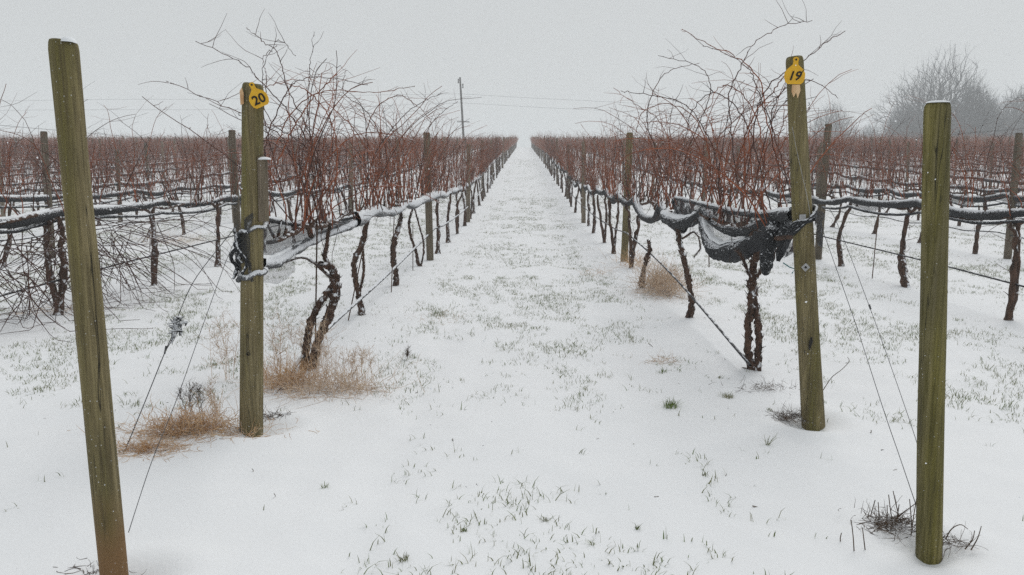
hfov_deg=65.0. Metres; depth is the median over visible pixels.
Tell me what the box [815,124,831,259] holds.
wooden post
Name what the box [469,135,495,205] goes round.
grapevine
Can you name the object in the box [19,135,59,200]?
grapevine
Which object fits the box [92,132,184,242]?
grapevine
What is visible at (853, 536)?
cut stalk
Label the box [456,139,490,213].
grapevine
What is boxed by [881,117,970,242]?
grapevine
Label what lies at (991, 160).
wooden post
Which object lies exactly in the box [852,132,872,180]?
grapevine
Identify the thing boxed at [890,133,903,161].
grapevine
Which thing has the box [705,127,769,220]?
grapevine
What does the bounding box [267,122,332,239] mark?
grapevine
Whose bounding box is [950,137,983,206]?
grapevine
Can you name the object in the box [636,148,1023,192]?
bird netting
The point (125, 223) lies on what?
drip line
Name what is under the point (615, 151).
grapevine
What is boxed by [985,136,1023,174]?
grapevine
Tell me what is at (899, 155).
grapevine
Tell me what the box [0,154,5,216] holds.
wooden post
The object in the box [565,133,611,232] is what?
grapevine
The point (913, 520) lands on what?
cut stalk
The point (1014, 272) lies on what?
grapevine
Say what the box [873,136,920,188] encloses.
grapevine
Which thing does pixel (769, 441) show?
grass tuft
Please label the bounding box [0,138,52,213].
grapevine
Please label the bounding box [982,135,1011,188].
grapevine
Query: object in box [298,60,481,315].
grapevine
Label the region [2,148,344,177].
bird netting
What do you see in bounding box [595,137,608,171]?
grapevine
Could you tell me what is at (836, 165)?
grapevine
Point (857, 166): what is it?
grapevine
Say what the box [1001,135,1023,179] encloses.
grapevine
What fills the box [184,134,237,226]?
grapevine
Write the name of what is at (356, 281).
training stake
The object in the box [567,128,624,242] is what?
grapevine
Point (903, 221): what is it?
drip line
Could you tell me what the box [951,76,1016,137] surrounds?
bare tree
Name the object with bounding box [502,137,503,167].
wooden post
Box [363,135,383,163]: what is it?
grapevine
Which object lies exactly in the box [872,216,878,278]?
training stake
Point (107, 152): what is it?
grapevine
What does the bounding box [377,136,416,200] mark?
grapevine
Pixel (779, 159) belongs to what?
grapevine
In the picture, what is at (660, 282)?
clump
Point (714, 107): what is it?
power line
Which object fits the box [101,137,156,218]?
grapevine
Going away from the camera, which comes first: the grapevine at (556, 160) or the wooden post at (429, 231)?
the wooden post at (429, 231)
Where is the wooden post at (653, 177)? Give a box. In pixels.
[651,144,656,198]
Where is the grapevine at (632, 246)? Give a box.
[593,96,682,267]
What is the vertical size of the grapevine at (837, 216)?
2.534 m
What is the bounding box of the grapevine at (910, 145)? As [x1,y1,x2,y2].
[900,134,920,155]
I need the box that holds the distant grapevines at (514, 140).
[0,129,1014,167]
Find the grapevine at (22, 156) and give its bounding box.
[12,140,39,180]
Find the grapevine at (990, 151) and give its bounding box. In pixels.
[975,133,1001,176]
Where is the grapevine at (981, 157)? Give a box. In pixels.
[960,135,1005,195]
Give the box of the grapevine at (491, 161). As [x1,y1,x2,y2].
[468,133,500,188]
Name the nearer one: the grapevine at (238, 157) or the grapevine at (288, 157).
the grapevine at (238, 157)
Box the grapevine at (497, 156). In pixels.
[491,135,505,177]
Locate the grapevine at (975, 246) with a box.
[919,115,1023,253]
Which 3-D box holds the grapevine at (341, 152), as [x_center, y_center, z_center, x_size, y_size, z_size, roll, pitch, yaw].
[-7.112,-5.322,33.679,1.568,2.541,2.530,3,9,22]
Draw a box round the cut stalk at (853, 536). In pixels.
[851,520,854,550]
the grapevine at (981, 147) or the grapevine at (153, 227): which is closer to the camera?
the grapevine at (153, 227)
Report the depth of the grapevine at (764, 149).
35.66 m
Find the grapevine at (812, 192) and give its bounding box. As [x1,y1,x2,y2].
[810,141,830,195]
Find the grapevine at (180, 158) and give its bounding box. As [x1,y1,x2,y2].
[160,137,196,191]
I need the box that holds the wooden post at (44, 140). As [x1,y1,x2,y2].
[40,131,55,257]
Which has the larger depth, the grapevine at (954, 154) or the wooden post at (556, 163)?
the wooden post at (556, 163)
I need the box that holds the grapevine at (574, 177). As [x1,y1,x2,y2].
[558,140,592,212]
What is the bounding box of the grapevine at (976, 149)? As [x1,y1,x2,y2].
[958,132,989,180]
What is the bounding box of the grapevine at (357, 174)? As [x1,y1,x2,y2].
[333,140,372,210]
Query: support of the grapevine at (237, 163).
on the ground at (248, 505)
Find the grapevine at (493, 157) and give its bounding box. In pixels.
[479,138,507,185]
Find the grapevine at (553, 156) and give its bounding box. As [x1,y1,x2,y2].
[547,132,559,177]
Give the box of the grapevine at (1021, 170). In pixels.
[1001,142,1023,184]
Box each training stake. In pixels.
[315,224,317,337]
[348,246,363,320]
[391,216,394,291]
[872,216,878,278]
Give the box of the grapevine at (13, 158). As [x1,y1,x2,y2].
[0,131,34,205]
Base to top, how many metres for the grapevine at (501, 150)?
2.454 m
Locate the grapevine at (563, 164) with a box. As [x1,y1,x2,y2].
[547,135,574,196]
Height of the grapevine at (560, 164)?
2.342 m
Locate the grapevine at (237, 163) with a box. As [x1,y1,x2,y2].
[217,133,276,206]
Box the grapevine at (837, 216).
[811,131,855,226]
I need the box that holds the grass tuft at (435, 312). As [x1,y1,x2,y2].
[432,310,449,316]
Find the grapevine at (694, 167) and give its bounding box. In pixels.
[678,131,714,198]
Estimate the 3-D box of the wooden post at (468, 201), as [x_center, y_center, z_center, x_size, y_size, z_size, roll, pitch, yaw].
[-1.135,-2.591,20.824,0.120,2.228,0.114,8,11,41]
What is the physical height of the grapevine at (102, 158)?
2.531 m
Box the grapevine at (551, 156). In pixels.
[545,136,553,175]
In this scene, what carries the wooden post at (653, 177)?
on the ground at (248, 505)
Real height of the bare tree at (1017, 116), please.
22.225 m
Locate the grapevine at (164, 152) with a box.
[154,136,170,174]
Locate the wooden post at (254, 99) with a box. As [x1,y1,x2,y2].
[238,82,270,437]
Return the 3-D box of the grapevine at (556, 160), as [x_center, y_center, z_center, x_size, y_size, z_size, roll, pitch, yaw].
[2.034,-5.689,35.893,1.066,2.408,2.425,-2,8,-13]
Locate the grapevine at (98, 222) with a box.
[88,130,129,224]
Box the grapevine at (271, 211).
[267,137,294,212]
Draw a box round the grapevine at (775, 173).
[757,144,786,206]
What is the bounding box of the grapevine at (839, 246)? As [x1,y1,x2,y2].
[808,101,913,266]
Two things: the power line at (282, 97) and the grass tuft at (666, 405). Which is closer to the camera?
the grass tuft at (666, 405)
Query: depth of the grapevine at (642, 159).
31.72 m
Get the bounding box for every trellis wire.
[1,125,439,153]
[1,157,406,169]
[56,152,366,169]
[268,164,461,169]
[270,102,479,153]
[550,96,816,153]
[587,128,1023,153]
[639,164,812,168]
[686,165,921,169]
[771,163,1011,169]
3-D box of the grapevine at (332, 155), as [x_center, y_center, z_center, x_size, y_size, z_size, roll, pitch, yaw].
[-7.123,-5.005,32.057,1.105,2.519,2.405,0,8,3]
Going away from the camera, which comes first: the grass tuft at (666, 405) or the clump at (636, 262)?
the grass tuft at (666, 405)
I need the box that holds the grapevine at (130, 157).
[97,136,147,200]
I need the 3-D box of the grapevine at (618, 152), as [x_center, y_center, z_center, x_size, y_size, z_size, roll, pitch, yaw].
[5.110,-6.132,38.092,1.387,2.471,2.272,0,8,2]
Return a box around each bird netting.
[0,149,366,185]
[0,149,471,236]
[0,156,396,207]
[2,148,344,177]
[5,153,365,194]
[12,151,265,171]
[229,145,512,283]
[540,149,824,275]
[564,146,1023,230]
[591,146,1023,207]
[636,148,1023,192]
[642,144,1022,174]
[675,148,1021,183]
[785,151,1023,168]
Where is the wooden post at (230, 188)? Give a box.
[228,145,232,222]
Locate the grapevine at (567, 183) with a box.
[556,135,578,206]
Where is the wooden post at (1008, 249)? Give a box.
[1003,133,1022,258]
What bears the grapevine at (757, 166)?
on the ground at (248, 505)
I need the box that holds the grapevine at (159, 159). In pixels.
[130,138,174,195]
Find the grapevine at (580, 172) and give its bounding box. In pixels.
[562,134,603,200]
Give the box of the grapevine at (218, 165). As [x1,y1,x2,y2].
[206,140,228,195]
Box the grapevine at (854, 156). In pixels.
[839,134,868,184]
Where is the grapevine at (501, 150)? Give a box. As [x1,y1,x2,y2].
[495,136,508,172]
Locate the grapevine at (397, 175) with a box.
[332,92,463,285]
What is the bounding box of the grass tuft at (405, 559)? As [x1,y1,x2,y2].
[396,552,409,561]
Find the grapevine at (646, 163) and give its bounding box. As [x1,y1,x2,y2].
[634,141,664,195]
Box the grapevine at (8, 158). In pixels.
[0,140,14,171]
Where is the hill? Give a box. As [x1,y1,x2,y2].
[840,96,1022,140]
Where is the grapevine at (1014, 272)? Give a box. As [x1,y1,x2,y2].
[906,95,1023,320]
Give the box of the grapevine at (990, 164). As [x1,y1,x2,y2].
[971,132,1023,209]
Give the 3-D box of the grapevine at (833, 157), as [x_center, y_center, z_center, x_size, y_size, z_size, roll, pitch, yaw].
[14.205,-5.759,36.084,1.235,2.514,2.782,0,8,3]
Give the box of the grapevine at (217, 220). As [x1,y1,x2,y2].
[158,108,277,266]
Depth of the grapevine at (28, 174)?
17.55 m
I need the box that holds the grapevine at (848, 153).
[838,142,855,174]
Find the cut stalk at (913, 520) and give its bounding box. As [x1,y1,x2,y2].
[910,504,915,535]
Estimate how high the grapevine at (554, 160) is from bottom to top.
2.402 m
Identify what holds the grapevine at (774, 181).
on the ground at (248, 505)
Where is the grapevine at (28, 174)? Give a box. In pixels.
[1,130,91,210]
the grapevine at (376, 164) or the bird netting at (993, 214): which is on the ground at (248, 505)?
the grapevine at (376, 164)
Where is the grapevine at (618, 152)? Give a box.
[610,136,623,180]
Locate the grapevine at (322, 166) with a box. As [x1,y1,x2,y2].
[290,127,353,229]
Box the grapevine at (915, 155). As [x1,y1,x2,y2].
[904,143,921,179]
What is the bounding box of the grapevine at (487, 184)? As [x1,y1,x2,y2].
[477,134,493,192]
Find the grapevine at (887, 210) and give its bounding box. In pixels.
[867,135,905,212]
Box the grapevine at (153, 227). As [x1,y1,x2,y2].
[43,95,207,285]
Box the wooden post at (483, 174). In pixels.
[481,140,483,198]
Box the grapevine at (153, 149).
[141,137,160,177]
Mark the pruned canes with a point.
(56, 251)
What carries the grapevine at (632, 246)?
on the ground at (248, 505)
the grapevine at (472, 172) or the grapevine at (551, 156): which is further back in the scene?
the grapevine at (551, 156)
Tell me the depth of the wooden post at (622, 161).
37.08 m
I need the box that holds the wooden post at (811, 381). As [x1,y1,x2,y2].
[784,55,824,430]
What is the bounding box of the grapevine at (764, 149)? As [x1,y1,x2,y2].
[753,135,777,164]
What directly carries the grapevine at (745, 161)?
on the ground at (248, 505)
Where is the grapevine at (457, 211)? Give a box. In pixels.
[431,139,483,233]
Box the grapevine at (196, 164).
[165,138,210,200]
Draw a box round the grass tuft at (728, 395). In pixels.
[719,392,732,398]
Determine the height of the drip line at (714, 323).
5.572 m
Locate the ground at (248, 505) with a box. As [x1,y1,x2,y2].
[0,147,1023,574]
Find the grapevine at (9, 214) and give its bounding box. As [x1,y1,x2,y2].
[0,110,53,266]
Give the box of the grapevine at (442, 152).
[438,136,448,169]
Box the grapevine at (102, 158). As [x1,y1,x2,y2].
[87,136,129,204]
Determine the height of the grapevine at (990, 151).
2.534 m
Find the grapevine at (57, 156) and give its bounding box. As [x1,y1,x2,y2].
[49,134,103,180]
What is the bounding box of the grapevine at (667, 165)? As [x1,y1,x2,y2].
[658,129,678,203]
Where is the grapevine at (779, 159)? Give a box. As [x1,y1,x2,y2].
[767,138,786,188]
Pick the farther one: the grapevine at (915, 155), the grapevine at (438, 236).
the grapevine at (915, 155)
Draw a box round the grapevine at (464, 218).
[440,141,487,225]
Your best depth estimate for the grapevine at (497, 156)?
42.16 m
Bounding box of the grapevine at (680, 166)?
[662,142,693,193]
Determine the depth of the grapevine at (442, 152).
44.26 m
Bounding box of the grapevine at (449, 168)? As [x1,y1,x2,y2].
[415,125,485,242]
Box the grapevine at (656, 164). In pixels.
[646,138,668,200]
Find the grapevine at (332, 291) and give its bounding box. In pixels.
[138,12,445,370]
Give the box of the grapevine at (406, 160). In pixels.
[394,140,421,183]
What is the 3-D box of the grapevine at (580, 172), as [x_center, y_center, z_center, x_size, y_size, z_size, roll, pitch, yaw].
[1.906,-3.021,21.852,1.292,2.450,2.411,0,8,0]
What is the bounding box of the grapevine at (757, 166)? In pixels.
[738,137,779,206]
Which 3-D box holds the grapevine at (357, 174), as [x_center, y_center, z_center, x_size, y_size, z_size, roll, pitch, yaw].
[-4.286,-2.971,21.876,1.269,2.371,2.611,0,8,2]
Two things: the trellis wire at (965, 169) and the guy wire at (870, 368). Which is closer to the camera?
the guy wire at (870, 368)
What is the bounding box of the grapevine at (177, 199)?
[147,128,217,234]
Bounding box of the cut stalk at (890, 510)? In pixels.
[888,495,893,525]
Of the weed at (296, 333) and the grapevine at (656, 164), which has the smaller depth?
the weed at (296, 333)
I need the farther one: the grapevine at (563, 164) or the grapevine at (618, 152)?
the grapevine at (618, 152)
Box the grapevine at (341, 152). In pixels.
[328,134,362,181]
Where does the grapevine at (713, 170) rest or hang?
on the ground at (248, 505)
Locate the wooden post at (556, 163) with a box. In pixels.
[556,138,557,183]
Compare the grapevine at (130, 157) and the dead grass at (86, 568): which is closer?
the dead grass at (86, 568)
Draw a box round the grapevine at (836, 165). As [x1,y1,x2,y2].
[819,134,850,198]
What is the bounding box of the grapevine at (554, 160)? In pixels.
[548,137,566,180]
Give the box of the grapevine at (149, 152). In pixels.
[136,134,163,185]
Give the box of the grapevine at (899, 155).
[881,137,913,179]
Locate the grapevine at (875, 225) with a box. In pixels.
[847,137,911,233]
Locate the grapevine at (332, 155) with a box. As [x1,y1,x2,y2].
[319,137,344,185]
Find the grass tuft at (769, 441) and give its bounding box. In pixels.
[764,434,776,444]
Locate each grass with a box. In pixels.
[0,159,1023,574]
[0,299,113,316]
[57,557,146,574]
[98,224,233,244]
[263,402,292,421]
[404,309,458,324]
[579,265,619,275]
[631,350,681,364]
[709,375,799,392]
[766,402,808,427]
[838,496,955,546]
[933,522,985,560]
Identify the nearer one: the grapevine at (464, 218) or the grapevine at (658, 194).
the grapevine at (658, 194)
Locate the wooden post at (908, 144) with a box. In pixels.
[905,142,909,198]
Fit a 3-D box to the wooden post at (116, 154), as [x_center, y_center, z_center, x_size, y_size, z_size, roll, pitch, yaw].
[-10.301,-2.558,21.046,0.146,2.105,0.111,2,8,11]
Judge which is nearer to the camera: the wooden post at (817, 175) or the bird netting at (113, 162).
the wooden post at (817, 175)
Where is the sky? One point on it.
(560, 57)
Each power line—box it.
[30,94,408,100]
[471,94,1023,115]
[472,103,999,123]
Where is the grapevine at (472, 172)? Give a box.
[447,132,484,218]
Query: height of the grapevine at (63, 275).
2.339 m
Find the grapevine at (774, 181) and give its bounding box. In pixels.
[734,119,816,209]
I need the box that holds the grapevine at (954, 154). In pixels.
[950,141,972,168]
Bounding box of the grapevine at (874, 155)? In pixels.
[856,131,889,185]
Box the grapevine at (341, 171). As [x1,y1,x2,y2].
[306,137,360,213]
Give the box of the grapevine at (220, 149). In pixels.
[212,135,226,166]
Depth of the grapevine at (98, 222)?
20.17 m
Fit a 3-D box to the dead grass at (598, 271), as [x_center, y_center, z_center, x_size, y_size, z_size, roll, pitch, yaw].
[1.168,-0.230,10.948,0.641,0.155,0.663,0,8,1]
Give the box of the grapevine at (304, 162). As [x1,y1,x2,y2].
[296,141,320,198]
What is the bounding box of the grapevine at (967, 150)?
[954,133,978,174]
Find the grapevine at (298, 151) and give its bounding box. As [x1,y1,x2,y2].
[289,136,306,177]
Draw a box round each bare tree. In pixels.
[808,98,860,138]
[854,123,882,139]
[864,40,1018,140]
[879,97,921,138]
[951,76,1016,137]
[993,82,1023,138]
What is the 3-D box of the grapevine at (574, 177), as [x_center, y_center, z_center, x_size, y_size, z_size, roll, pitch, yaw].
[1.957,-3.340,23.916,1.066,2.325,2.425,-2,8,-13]
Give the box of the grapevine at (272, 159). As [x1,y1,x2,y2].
[264,143,280,187]
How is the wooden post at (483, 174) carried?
on the ground at (248, 505)
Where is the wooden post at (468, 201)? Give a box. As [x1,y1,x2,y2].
[466,144,470,221]
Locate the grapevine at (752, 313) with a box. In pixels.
[614,0,874,370]
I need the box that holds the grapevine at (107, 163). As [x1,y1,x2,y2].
[90,138,123,191]
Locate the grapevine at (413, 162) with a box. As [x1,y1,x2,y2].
[405,138,421,192]
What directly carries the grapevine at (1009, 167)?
on the ground at (248, 505)
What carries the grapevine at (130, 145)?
on the ground at (248, 505)
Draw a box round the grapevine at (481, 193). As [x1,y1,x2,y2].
[471,134,493,200]
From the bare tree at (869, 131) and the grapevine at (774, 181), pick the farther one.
the bare tree at (869, 131)
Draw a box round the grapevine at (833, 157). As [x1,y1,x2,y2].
[815,139,842,182]
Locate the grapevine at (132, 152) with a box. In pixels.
[102,138,148,179]
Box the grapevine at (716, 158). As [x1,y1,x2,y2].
[710,140,728,192]
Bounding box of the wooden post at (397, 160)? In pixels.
[396,140,399,197]
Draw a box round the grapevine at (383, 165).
[360,137,401,203]
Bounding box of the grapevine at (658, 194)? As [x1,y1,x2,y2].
[575,91,730,286]
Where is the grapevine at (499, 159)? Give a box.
[494,136,502,173]
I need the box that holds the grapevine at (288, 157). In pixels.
[273,136,298,185]
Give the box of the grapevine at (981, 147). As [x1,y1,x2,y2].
[969,137,993,171]
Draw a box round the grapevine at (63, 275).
[0,81,145,315]
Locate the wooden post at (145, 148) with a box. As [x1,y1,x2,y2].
[144,143,149,196]
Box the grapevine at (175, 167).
[153,139,190,211]
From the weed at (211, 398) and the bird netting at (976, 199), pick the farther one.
the bird netting at (976, 199)
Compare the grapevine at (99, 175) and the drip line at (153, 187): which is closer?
the grapevine at (99, 175)
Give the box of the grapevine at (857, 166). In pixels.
[830,141,883,206]
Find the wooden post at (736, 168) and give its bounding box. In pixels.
[735,146,738,198]
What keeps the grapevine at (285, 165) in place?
on the ground at (248, 505)
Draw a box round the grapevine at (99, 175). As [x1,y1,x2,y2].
[35,124,128,202]
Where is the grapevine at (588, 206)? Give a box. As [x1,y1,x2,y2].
[561,130,607,225]
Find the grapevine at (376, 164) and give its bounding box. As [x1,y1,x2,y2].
[365,139,394,196]
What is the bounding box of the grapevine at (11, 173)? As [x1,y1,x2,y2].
[0,129,32,194]
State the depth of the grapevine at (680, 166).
23.48 m
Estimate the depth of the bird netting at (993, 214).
9.81 m
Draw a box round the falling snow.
[7,0,1022,497]
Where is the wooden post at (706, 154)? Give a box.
[702,141,708,200]
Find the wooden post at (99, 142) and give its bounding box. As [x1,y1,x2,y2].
[98,139,102,182]
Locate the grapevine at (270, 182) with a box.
[208,109,307,252]
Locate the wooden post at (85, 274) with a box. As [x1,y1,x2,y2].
[48,36,128,574]
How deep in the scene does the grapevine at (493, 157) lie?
36.30 m
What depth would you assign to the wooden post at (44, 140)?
12.71 m
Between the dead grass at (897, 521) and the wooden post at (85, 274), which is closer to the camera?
the wooden post at (85, 274)
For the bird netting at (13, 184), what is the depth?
27.19 m
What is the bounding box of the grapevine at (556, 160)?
[548,133,570,185]
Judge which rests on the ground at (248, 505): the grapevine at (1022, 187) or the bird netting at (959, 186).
the grapevine at (1022, 187)
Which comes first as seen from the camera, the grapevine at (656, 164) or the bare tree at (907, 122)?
the grapevine at (656, 164)
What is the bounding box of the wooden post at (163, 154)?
[161,141,164,179]
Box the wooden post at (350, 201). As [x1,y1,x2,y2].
[349,143,352,210]
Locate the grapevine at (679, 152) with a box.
[667,132,682,177]
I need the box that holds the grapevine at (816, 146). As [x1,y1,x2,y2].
[763,108,846,251]
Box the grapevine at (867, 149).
[860,137,877,170]
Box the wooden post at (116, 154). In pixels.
[115,149,122,221]
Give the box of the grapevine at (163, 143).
[152,135,170,157]
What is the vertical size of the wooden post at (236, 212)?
2.269 m
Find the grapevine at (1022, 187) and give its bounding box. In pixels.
[1005,120,1023,217]
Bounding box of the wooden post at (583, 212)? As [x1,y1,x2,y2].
[581,142,585,222]
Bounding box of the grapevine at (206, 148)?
[191,134,220,177]
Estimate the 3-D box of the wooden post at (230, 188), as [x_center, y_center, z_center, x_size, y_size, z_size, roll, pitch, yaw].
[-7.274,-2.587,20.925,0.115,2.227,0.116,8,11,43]
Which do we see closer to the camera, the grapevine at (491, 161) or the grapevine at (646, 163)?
the grapevine at (646, 163)
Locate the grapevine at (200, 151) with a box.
[180,132,214,183]
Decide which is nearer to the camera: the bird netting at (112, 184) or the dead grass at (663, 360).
the dead grass at (663, 360)
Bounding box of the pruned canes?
[0,185,238,342]
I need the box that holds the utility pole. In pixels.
[457,77,469,140]
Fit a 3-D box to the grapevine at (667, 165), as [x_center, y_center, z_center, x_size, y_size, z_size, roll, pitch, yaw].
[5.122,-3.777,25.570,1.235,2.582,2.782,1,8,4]
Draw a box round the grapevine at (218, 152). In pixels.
[207,136,227,183]
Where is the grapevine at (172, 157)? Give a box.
[161,145,179,176]
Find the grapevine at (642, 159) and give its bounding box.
[632,136,652,192]
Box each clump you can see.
[597,240,660,270]
[615,248,717,302]
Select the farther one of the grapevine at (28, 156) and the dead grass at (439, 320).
the grapevine at (28, 156)
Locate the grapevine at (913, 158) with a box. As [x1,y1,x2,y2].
[906,141,921,174]
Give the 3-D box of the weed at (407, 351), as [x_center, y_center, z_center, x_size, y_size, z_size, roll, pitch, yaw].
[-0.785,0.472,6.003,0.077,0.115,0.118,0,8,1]
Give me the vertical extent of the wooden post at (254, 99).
2.034 m
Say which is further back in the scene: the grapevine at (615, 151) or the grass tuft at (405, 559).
the grapevine at (615, 151)
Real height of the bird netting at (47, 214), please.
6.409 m
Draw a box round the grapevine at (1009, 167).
[989,124,1023,208]
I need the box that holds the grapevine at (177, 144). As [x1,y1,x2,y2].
[163,136,188,160]
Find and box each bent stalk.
[823,357,848,389]
[970,526,981,549]
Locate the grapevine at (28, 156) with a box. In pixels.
[1,139,41,191]
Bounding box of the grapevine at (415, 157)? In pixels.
[409,132,422,186]
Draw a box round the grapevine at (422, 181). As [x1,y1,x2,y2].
[384,81,477,265]
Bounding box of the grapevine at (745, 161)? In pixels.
[728,139,759,198]
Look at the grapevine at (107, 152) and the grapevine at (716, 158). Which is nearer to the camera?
the grapevine at (716, 158)
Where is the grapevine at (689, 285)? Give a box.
[573,39,833,317]
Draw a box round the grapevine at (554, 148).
[543,138,565,159]
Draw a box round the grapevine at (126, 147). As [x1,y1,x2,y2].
[111,134,141,169]
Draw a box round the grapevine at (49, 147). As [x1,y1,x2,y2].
[30,137,56,160]
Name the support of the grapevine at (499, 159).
on the ground at (248, 505)
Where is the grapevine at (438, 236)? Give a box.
[401,118,486,253]
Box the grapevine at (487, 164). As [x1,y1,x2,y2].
[475,142,500,196]
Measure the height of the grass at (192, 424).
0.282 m
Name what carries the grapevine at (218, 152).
on the ground at (248, 505)
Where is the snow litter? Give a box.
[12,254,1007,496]
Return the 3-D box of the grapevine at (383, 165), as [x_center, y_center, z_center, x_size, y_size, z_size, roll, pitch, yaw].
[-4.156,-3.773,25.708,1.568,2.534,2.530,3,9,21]
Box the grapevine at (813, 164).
[785,134,822,187]
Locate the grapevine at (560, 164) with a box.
[550,137,570,192]
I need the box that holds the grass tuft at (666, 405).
[662,397,683,408]
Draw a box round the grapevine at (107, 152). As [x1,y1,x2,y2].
[98,136,119,182]
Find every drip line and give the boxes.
[0,158,347,208]
[0,158,464,296]
[0,163,408,240]
[270,148,513,396]
[537,151,751,366]
[614,171,1023,286]
[644,164,1023,238]
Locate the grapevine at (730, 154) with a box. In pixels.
[715,136,743,186]
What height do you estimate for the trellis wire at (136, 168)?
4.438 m
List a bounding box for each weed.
[177,376,208,417]
[193,307,239,379]
[201,373,226,416]
[263,303,294,371]
[288,320,304,356]
[299,315,342,375]
[315,341,363,384]
[345,342,375,371]
[404,345,411,357]
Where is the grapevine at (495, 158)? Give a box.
[488,133,506,179]
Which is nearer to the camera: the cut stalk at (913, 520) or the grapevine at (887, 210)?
the cut stalk at (913, 520)
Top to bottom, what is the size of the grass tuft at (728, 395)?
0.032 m
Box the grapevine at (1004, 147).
[992,130,1013,175]
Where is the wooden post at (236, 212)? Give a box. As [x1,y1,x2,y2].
[228,130,240,237]
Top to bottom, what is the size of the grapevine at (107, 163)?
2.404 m
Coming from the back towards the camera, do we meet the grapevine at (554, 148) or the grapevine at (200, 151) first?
the grapevine at (554, 148)
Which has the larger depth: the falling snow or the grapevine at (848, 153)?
the grapevine at (848, 153)
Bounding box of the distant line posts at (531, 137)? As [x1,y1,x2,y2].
[22,137,1013,151]
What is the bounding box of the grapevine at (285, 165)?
[271,134,307,206]
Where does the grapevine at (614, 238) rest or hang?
on the ground at (248, 505)
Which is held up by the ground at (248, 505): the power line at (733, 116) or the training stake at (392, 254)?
the training stake at (392, 254)
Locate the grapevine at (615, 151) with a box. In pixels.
[606,135,625,180]
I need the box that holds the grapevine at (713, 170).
[697,138,740,210]
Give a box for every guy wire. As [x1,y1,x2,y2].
[124,224,237,450]
[128,245,232,532]
[817,215,915,503]
[821,207,916,442]
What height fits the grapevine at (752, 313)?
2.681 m
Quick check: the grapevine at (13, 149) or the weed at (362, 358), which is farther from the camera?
the grapevine at (13, 149)
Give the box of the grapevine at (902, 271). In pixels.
[841,115,1001,287]
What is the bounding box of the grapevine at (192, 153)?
[182,136,201,171]
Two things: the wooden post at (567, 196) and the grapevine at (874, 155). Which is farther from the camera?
the grapevine at (874, 155)
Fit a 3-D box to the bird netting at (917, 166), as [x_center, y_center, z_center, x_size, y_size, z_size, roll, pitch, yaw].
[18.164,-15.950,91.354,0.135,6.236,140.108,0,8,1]
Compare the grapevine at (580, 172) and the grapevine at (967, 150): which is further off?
the grapevine at (967, 150)
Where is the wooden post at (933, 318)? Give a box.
[915,100,950,564]
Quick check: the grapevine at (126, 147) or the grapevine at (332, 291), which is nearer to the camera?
the grapevine at (332, 291)
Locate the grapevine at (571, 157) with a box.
[555,133,587,201]
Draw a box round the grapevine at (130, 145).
[118,134,140,168]
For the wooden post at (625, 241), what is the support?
on the ground at (248, 505)
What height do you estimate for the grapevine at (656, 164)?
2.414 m
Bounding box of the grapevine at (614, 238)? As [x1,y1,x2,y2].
[581,117,648,253]
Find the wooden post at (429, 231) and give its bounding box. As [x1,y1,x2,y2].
[423,132,433,260]
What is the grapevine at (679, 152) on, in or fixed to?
on the ground at (248, 505)
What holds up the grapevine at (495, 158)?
on the ground at (248, 505)
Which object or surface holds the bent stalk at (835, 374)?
on the ground at (248, 505)
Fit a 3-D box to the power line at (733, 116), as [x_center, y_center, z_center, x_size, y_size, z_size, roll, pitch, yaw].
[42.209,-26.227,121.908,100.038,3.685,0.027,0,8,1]
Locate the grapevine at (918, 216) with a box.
[899,149,921,220]
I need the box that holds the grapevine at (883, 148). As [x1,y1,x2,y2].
[873,134,894,174]
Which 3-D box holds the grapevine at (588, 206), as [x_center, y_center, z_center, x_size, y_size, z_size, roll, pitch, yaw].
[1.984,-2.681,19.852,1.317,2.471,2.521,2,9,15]
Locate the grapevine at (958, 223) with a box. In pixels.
[950,135,998,225]
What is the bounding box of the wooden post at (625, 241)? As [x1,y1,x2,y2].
[621,132,632,260]
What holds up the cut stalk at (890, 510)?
on the ground at (248, 505)
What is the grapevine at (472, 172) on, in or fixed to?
on the ground at (248, 505)
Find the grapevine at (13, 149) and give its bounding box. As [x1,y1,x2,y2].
[0,136,26,180]
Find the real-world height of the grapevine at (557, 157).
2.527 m
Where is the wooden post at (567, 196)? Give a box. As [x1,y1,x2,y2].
[566,144,569,198]
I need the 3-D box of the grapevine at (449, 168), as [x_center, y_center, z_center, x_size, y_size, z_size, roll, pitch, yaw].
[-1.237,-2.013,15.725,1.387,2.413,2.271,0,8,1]
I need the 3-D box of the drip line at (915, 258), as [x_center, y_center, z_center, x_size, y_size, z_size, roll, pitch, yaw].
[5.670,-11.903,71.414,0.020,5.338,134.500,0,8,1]
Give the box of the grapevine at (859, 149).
[850,136,867,171]
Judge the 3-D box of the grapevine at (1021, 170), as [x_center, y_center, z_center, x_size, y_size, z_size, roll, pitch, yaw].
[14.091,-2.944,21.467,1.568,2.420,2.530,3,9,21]
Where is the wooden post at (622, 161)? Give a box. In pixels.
[622,139,624,181]
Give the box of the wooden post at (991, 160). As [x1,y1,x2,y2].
[988,142,993,188]
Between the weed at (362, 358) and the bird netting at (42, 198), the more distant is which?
the bird netting at (42, 198)
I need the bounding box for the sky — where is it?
[0,0,1023,146]
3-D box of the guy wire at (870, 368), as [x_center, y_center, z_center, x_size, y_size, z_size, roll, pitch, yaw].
[1.628,0.211,3.613,0.153,1.008,1.528,1,8,6]
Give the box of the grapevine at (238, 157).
[237,139,241,193]
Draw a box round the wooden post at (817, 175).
[815,147,820,221]
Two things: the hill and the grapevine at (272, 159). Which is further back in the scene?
the hill
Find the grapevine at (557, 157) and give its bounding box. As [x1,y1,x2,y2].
[546,131,571,188]
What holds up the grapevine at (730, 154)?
on the ground at (248, 505)

